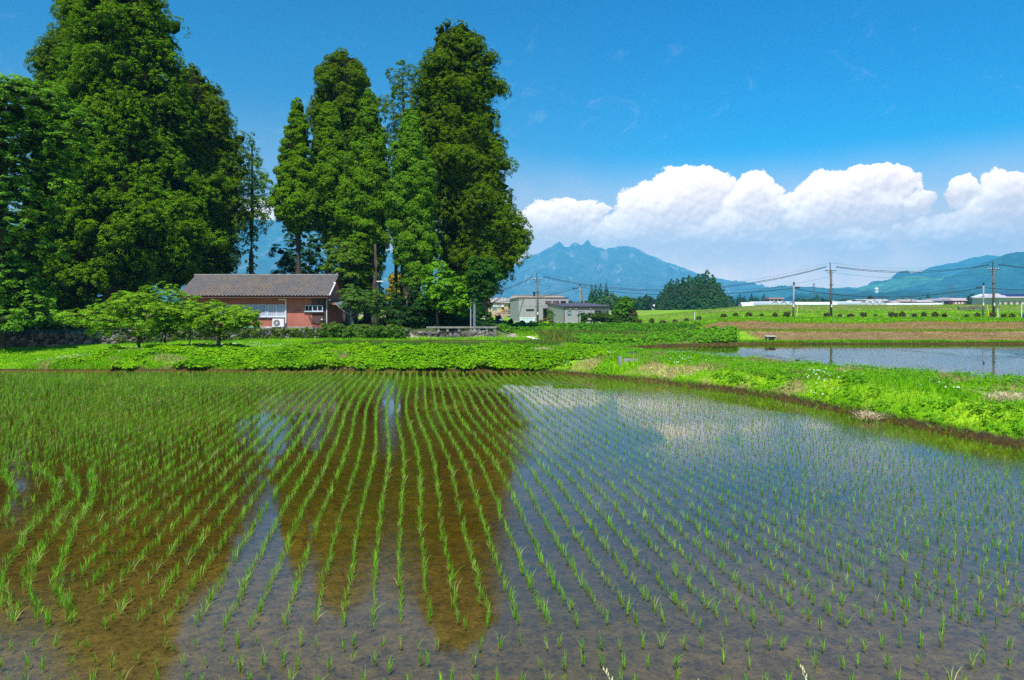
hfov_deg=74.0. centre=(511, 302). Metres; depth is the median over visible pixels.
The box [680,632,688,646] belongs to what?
rice seedling
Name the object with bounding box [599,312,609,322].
garden shrub
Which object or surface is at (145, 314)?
evergreen shrub
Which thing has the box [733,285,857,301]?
hill
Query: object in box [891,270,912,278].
hill
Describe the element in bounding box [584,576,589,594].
rice seedling
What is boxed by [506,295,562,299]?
tiled house
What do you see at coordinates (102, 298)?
evergreen shrub
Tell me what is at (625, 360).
sluice gate
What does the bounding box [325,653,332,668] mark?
rice seedling
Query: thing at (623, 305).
round garden tree
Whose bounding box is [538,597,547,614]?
rice seedling
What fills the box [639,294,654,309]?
bush
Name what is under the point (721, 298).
cedar tree
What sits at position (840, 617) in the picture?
rice seedling
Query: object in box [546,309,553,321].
garden sapling
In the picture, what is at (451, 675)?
rice seedling
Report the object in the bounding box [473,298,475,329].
pale blue pole
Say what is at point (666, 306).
cedar tree
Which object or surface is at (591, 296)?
cedar tree
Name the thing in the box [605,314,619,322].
garden shrub
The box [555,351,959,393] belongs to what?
wildflowers
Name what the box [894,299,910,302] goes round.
village house
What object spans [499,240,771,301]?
mountain
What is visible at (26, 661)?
rice seedling
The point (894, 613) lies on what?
rice seedling
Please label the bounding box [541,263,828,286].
overhead wire
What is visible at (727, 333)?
weeds
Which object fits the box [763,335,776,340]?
drain box
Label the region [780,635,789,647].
rice seedling
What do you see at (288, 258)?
broadleaf tree
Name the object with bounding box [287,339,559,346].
rice seedlings
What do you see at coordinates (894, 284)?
hill
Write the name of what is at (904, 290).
overhead wire
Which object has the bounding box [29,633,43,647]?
rice seedling
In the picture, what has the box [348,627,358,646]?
rice seedling
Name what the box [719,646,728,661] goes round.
rice seedling
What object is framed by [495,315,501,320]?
azalea bush
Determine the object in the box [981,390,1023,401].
straw heap
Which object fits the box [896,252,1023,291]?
hill
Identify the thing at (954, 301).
village house
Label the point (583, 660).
rice seedling
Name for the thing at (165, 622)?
rice seedling
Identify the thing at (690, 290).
overhead wire
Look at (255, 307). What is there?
window
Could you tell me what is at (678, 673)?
rice seedling
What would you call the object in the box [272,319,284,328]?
air conditioner
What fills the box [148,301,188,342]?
cherry tree
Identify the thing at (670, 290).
cedar tree
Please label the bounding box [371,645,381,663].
rice seedling
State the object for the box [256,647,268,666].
rice seedling
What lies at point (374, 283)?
tree trunk
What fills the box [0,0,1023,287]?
sky
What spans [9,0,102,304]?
cedar tree
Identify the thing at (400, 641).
rice seedling
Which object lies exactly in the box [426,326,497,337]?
stone balustrade
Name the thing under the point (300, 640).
rice seedling
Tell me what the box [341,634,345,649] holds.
rice seedling
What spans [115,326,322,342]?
ivy
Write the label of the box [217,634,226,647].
rice seedling
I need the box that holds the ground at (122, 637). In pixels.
[0,305,1023,679]
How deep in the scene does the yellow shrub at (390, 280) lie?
75.33 m
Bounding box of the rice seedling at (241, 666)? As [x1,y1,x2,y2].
[237,650,248,670]
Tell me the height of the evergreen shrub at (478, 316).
4.045 m
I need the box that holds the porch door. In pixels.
[543,309,547,321]
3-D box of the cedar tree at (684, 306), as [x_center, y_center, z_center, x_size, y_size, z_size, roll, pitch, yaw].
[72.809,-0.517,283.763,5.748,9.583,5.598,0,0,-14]
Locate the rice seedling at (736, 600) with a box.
[730,590,740,607]
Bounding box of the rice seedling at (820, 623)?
[818,615,823,627]
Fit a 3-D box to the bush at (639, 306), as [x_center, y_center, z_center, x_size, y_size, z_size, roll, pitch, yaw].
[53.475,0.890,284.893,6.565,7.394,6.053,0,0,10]
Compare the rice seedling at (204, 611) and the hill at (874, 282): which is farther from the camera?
the hill at (874, 282)
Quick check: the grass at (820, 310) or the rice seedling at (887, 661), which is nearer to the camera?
the rice seedling at (887, 661)
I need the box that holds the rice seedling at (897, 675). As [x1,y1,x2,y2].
[892,664,900,679]
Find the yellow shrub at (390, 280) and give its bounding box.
[384,270,400,301]
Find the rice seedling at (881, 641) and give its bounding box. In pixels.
[879,633,886,645]
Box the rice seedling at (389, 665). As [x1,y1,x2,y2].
[387,652,394,671]
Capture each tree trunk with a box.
[370,244,380,325]
[394,263,397,292]
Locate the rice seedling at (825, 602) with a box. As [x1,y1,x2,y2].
[820,595,830,608]
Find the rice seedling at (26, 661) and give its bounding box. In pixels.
[23,648,35,665]
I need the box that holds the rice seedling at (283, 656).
[280,643,288,664]
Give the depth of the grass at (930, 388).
21.64 m
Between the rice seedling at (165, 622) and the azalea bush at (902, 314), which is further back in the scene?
the azalea bush at (902, 314)
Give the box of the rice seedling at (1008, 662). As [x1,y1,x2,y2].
[1006,655,1013,665]
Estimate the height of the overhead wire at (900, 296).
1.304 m
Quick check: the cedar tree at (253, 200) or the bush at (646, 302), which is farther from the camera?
the bush at (646, 302)
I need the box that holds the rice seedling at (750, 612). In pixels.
[748,603,756,618]
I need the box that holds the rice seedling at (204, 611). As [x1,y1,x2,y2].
[195,599,211,613]
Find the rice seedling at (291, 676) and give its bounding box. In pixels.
[281,667,298,679]
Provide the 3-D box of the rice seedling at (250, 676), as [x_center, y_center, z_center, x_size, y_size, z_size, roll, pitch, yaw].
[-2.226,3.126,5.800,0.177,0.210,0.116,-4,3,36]
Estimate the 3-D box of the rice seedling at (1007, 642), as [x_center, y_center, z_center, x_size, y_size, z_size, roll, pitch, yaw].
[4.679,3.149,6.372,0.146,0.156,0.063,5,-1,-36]
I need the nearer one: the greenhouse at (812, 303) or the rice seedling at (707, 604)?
the rice seedling at (707, 604)
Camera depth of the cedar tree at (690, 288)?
289.20 m
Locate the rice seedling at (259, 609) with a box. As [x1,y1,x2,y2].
[257,595,264,612]
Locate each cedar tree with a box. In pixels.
[5,0,240,324]
[5,224,93,318]
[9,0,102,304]
[167,63,254,273]
[238,132,273,273]
[265,97,325,273]
[305,47,382,291]
[309,101,348,273]
[333,87,391,323]
[375,59,417,306]
[382,107,442,325]
[409,19,533,311]
[417,210,436,292]
[588,284,594,303]
[593,284,597,302]
[597,283,603,300]
[604,283,608,298]
[655,291,662,309]
[660,295,671,309]
[661,286,670,299]
[666,295,676,309]
[667,279,676,291]
[667,284,675,298]
[674,293,683,309]
[677,277,685,292]
[682,291,687,309]
[683,281,696,298]
[684,290,698,309]
[695,273,704,293]
[695,289,705,309]
[698,286,710,309]
[699,272,712,289]
[699,280,706,295]
[704,285,718,308]
[707,280,719,298]
[713,296,722,308]
[716,289,726,306]
[722,289,729,306]
[813,294,819,301]
[965,293,973,304]
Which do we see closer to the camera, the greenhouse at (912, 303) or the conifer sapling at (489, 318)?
the conifer sapling at (489, 318)
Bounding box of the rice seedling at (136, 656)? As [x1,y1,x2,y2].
[134,650,139,661]
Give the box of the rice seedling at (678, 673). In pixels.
[675,667,681,679]
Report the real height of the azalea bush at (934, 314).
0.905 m
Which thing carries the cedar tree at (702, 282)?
on the ground at (122, 637)
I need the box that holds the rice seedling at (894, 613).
[891,604,897,617]
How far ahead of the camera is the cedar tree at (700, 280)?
298.44 m
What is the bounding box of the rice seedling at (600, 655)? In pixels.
[596,650,607,665]
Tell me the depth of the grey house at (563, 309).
112.12 m
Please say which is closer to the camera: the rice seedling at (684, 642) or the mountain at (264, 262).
the rice seedling at (684, 642)
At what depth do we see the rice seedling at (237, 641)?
6.42 m
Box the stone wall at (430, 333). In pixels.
[413,331,440,336]
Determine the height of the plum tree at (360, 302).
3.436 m
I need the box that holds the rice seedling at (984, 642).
[971,629,990,645]
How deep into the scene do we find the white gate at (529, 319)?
91.98 m
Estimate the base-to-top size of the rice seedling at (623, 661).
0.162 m
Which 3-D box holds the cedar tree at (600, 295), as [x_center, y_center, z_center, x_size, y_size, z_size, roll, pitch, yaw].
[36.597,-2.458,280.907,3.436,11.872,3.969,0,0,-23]
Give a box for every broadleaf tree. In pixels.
[0,72,102,349]
[266,225,326,273]
[330,273,393,322]
[595,298,610,305]
[605,292,617,310]
[727,295,735,304]
[797,298,809,301]
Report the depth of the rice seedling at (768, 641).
6.37 m
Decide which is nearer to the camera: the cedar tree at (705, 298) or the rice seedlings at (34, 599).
the rice seedlings at (34, 599)
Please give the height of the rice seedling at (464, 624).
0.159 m
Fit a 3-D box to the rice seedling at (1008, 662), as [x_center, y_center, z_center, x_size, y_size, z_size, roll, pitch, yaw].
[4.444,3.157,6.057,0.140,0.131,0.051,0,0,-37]
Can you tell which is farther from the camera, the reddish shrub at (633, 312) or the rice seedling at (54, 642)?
the reddish shrub at (633, 312)
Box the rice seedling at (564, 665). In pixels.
[561,654,566,667]
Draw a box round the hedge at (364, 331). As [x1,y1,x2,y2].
[318,322,408,338]
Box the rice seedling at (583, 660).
[580,650,584,662]
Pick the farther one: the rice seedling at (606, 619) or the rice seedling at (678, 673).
the rice seedling at (606, 619)
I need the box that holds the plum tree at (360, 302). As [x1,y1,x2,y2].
[334,283,386,325]
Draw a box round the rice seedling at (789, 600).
[787,587,792,602]
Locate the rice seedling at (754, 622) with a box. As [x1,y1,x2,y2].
[752,611,756,625]
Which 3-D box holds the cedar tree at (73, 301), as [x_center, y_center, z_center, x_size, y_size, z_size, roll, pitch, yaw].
[-42.280,-2.111,58.725,11.650,9.820,9.792,0,0,0]
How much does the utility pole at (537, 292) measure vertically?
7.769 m
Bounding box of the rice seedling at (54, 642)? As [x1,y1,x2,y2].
[53,630,63,646]
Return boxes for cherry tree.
[53,281,202,346]
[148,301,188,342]
[170,299,263,344]
[177,324,194,343]
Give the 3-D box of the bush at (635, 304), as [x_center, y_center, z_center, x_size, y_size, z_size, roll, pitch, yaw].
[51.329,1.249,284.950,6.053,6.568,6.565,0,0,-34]
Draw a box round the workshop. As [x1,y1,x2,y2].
[483,298,509,312]
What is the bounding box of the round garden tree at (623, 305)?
[610,296,634,321]
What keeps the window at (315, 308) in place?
in the red house at (301, 300)
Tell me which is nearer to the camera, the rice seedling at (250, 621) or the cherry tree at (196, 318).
the rice seedling at (250, 621)
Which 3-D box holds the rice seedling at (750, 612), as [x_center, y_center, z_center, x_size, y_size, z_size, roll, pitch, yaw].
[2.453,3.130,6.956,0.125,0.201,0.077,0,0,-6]
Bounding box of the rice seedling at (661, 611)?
[660,604,664,617]
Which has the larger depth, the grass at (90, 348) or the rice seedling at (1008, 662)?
the grass at (90, 348)
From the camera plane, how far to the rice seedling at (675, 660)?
6.04 m
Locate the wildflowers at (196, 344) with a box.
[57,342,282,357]
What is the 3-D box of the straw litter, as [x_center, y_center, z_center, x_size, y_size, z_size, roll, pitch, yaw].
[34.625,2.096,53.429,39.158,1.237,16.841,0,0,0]
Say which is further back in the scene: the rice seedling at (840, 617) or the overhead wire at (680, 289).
the overhead wire at (680, 289)
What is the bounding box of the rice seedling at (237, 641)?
[234,630,242,645]
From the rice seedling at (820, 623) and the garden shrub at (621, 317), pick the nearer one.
the rice seedling at (820, 623)
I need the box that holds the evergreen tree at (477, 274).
[464,255,505,329]
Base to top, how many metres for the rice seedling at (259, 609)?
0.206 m
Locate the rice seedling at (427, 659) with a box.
[424,651,429,663]
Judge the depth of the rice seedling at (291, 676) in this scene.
5.78 m
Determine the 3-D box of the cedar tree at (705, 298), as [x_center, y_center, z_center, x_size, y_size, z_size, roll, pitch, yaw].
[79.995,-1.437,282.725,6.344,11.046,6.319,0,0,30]
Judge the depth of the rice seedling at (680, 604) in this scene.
7.19 m
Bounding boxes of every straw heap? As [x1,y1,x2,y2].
[851,410,888,420]
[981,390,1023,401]
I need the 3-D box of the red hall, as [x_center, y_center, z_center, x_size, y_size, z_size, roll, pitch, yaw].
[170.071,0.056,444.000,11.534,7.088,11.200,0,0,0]
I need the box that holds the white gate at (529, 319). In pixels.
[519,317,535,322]
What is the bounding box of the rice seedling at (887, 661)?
[882,649,891,665]
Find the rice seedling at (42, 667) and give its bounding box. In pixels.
[40,653,46,669]
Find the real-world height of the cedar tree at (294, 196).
20.692 m
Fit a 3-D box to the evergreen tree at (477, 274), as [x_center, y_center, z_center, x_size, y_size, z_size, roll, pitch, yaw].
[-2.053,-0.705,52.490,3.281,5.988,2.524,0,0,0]
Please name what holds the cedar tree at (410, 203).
on the ground at (122, 637)
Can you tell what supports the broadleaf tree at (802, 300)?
on the ground at (122, 637)
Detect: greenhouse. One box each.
[738,302,753,306]
[752,301,777,304]
[776,301,786,304]
[795,302,836,304]
[832,301,865,304]
[886,303,941,304]
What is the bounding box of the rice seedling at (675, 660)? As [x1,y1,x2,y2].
[673,648,685,665]
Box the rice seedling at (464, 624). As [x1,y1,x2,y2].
[461,615,467,628]
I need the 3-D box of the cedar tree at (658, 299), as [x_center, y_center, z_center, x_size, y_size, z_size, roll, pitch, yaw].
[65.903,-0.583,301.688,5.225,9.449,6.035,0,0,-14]
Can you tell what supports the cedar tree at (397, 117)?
on the ground at (122, 637)
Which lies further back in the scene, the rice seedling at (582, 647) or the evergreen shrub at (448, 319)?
the evergreen shrub at (448, 319)
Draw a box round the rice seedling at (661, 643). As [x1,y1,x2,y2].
[655,631,667,645]
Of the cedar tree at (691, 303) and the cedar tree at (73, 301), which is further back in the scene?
the cedar tree at (691, 303)
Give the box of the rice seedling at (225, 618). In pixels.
[222,613,227,628]
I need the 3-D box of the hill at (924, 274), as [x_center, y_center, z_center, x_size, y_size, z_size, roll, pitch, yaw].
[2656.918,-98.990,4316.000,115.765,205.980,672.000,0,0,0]
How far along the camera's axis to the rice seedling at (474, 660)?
6.08 m
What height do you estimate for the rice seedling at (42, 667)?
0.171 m
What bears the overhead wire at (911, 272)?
attached to the utility pole at (993, 271)
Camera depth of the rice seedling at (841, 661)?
6.03 m
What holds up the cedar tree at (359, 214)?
on the ground at (122, 637)
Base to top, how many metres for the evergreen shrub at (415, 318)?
4.456 m
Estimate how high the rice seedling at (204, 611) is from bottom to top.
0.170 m
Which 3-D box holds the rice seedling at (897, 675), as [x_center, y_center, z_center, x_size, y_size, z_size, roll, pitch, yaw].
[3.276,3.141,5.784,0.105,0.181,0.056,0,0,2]
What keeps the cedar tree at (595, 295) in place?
on the ground at (122, 637)
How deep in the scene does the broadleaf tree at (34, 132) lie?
40.83 m
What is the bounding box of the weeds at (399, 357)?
[43,341,611,370]
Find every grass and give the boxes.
[0,337,354,368]
[16,343,552,370]
[309,330,648,340]
[501,321,705,335]
[514,340,780,373]
[536,326,729,343]
[560,354,1023,439]
[599,304,1023,323]
[633,315,1023,325]
[737,339,1023,342]
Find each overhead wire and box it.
[491,287,578,302]
[539,277,825,296]
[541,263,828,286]
[544,266,826,289]
[544,267,825,290]
[582,287,792,294]
[795,286,976,290]
[795,287,982,296]
[836,264,988,270]
[837,265,988,272]
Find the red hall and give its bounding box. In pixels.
[763,298,783,300]
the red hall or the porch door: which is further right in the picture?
the red hall
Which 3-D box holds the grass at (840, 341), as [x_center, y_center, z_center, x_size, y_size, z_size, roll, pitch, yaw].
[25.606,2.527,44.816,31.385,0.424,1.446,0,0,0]
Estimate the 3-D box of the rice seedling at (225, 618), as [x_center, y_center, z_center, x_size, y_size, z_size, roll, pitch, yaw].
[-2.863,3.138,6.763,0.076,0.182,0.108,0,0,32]
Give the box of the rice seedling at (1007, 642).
[1006,635,1015,647]
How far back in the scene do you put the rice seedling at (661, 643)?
6.41 m
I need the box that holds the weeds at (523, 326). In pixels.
[497,320,700,332]
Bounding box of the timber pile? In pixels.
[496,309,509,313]
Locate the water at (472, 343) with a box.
[321,342,562,345]
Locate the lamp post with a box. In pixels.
[377,281,383,325]
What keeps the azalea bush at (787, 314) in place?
on the ground at (122, 637)
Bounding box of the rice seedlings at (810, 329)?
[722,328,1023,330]
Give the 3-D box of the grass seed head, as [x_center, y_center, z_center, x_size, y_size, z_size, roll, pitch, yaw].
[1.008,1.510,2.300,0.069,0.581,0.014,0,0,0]
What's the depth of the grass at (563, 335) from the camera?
49.31 m
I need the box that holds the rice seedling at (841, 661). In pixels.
[837,655,844,667]
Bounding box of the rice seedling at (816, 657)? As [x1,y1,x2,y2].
[811,650,819,665]
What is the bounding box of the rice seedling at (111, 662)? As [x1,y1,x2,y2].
[107,649,117,668]
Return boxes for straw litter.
[703,320,1023,340]
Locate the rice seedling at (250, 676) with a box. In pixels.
[246,666,253,679]
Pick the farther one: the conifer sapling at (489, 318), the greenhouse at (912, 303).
the greenhouse at (912, 303)
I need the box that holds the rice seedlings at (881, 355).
[646,344,1023,373]
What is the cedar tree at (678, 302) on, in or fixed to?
on the ground at (122, 637)
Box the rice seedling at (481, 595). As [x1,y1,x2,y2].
[475,581,484,597]
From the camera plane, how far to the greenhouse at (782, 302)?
300.00 m
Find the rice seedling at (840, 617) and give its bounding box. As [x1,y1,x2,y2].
[837,602,843,622]
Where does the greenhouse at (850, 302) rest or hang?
on the ground at (122, 637)
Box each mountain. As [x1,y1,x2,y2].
[13,219,578,302]
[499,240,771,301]
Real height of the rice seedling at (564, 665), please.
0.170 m
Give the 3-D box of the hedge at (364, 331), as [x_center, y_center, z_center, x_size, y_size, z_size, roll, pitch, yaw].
[-10.740,2.113,49.356,6.408,1.599,1.592,0,0,-7]
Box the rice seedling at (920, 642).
[918,631,924,644]
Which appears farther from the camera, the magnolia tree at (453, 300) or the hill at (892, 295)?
the hill at (892, 295)
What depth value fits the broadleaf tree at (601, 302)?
272.90 m
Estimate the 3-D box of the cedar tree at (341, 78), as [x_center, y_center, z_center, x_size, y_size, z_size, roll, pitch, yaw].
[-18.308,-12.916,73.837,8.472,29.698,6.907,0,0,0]
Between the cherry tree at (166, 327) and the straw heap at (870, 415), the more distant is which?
the cherry tree at (166, 327)
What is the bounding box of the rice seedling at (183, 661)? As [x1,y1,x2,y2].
[178,648,186,663]
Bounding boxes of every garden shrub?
[577,313,586,322]
[584,312,601,322]
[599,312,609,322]
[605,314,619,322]
[614,314,626,322]
[626,315,637,322]
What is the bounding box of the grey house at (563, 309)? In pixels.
[510,297,611,322]
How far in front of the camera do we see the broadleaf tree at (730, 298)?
485.79 m
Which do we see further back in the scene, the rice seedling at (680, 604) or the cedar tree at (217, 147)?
the cedar tree at (217, 147)
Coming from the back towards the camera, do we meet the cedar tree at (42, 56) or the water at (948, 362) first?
the cedar tree at (42, 56)
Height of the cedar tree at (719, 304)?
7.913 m
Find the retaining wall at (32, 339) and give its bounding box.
[5,326,409,347]
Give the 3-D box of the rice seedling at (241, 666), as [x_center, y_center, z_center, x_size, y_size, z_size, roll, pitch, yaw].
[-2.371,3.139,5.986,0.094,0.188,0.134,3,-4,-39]
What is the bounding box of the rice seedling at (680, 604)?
[674,597,687,607]
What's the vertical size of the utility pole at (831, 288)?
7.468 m
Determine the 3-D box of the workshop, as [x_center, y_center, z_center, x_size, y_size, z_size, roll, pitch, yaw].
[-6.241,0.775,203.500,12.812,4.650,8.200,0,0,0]
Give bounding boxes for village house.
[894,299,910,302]
[912,300,933,302]
[924,299,943,303]
[944,298,970,304]
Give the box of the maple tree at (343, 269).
[318,239,370,323]
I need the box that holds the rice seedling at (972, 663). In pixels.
[965,649,980,666]
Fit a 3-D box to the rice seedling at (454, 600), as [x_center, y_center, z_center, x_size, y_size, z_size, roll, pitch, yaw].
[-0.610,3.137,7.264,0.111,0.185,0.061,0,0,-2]
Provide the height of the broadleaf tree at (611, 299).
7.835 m
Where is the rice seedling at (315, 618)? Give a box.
[313,611,322,621]
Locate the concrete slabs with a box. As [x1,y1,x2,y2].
[958,306,986,309]
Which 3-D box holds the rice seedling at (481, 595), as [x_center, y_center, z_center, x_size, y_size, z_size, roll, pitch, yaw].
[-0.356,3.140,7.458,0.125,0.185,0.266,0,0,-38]
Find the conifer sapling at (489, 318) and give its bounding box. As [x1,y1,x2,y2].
[483,311,495,331]
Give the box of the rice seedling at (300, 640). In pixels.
[297,625,303,643]
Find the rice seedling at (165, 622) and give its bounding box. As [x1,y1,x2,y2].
[161,611,172,624]
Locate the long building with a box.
[866,299,888,302]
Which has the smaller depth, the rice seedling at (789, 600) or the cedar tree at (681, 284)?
the rice seedling at (789, 600)
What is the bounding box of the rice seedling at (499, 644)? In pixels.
[497,635,506,647]
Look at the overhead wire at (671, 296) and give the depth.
95.35 m
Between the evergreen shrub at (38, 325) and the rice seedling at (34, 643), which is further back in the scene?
the evergreen shrub at (38, 325)
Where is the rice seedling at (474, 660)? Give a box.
[470,648,478,664]
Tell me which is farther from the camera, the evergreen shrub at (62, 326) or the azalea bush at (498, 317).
the azalea bush at (498, 317)
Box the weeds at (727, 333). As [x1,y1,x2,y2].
[572,326,740,343]
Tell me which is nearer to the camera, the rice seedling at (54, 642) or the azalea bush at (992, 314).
the rice seedling at (54, 642)
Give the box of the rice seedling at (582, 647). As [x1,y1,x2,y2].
[579,633,584,650]
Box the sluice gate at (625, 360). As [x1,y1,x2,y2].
[618,351,637,364]
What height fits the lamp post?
3.803 m
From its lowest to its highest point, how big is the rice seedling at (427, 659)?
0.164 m
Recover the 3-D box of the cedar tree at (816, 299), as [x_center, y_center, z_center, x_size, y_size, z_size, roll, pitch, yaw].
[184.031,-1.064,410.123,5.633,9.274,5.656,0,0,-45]
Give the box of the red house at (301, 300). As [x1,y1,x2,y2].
[179,273,353,328]
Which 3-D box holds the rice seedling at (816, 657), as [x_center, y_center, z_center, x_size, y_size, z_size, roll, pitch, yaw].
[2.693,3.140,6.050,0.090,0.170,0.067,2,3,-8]
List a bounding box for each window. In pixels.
[252,305,265,316]
[268,305,284,316]
[304,305,311,311]
[311,305,323,311]
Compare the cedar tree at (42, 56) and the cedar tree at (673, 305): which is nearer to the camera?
the cedar tree at (42, 56)
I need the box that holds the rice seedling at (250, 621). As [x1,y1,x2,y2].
[244,614,252,626]
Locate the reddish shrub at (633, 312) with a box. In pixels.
[627,308,637,316]
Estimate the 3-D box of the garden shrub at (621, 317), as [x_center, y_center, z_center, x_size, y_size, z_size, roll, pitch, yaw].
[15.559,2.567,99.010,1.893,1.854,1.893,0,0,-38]
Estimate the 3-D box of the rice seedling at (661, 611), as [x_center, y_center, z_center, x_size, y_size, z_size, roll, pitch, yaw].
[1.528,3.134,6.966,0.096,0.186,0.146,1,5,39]
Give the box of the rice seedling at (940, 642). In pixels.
[930,623,948,644]
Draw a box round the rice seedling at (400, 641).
[397,634,406,646]
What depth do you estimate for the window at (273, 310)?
51.97 m
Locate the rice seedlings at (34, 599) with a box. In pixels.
[0,369,1023,679]
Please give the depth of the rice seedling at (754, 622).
6.81 m
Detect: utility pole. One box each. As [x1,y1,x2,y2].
[532,272,541,321]
[579,285,580,302]
[792,282,794,315]
[825,263,836,315]
[982,282,984,315]
[988,262,998,311]
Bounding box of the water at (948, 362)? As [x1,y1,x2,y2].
[644,344,1023,378]
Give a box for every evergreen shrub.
[7,306,79,329]
[30,310,105,328]
[83,297,102,306]
[95,290,150,317]
[139,303,184,317]
[372,282,444,328]
[412,297,472,326]
[441,301,483,325]
[463,283,484,324]
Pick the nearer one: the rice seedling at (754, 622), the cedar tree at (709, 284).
the rice seedling at (754, 622)
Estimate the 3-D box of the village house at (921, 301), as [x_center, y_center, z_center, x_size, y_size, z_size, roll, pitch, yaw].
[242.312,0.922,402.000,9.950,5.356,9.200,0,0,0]
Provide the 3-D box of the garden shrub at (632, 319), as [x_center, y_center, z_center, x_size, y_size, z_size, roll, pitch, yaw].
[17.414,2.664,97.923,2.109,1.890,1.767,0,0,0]
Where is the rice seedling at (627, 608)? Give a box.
[625,594,633,613]
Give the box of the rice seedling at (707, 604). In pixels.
[701,593,717,607]
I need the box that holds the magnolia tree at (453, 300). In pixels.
[415,261,478,325]
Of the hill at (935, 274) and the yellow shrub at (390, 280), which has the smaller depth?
the yellow shrub at (390, 280)
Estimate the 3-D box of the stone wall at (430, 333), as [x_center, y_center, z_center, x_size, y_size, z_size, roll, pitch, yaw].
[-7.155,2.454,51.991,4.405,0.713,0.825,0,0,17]
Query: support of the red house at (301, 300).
on the ground at (122, 637)
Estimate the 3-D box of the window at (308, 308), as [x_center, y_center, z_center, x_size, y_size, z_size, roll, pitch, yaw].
[-15.535,0.431,51.940,0.684,0.498,0.140,0,0,0]
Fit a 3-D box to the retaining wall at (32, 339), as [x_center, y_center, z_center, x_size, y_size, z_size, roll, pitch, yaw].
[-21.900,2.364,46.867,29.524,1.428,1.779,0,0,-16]
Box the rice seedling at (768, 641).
[766,633,773,647]
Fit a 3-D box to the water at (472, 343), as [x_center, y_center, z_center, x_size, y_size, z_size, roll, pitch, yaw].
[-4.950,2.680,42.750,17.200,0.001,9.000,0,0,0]
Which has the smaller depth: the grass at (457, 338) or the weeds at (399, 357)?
the weeds at (399, 357)
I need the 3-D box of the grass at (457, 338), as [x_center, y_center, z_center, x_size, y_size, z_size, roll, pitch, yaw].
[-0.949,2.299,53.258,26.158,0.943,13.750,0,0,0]
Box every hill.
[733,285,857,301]
[783,289,1023,300]
[853,275,950,291]
[868,280,886,284]
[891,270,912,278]
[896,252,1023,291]
[911,273,931,277]
[922,255,999,275]
[929,272,946,276]
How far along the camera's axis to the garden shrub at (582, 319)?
100.55 m
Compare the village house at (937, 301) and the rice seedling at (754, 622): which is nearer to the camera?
the rice seedling at (754, 622)
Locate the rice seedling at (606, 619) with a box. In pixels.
[605,608,609,622]
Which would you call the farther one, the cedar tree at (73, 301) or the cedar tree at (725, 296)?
the cedar tree at (725, 296)
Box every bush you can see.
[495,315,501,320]
[631,298,642,309]
[633,296,646,309]
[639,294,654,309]
[783,311,789,316]
[888,312,894,316]
[898,311,905,316]
[931,311,939,316]
[989,312,995,317]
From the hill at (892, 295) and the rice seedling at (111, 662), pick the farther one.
the hill at (892, 295)
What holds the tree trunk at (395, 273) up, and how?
on the ground at (122, 637)
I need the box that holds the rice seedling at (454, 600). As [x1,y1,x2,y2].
[451,592,458,605]
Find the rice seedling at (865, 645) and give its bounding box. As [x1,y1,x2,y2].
[861,637,868,649]
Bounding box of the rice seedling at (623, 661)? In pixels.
[621,652,625,666]
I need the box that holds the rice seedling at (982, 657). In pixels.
[979,651,984,663]
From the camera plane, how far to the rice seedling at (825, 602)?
7.18 m
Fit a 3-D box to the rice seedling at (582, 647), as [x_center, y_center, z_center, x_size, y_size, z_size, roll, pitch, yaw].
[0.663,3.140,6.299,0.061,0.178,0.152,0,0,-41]
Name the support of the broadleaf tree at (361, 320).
on the ground at (122, 637)
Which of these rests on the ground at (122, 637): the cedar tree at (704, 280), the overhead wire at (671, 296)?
the cedar tree at (704, 280)
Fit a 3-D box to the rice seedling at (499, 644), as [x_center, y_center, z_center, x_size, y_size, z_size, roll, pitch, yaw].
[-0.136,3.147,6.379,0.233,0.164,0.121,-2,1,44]
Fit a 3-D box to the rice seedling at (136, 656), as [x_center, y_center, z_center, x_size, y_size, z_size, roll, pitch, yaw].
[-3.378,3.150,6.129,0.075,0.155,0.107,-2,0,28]
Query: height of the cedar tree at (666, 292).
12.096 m
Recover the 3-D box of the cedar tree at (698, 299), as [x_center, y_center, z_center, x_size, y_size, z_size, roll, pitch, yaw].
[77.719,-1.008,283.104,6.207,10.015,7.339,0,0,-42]
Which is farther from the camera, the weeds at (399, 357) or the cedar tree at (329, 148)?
the cedar tree at (329, 148)
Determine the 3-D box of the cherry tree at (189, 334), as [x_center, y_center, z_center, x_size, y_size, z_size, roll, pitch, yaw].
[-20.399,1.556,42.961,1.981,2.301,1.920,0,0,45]
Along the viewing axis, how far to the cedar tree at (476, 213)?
61.70 m
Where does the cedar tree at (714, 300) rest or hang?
on the ground at (122, 637)
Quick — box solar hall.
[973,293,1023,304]
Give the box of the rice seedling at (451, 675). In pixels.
[448,664,458,679]
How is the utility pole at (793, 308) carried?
on the ground at (122, 637)

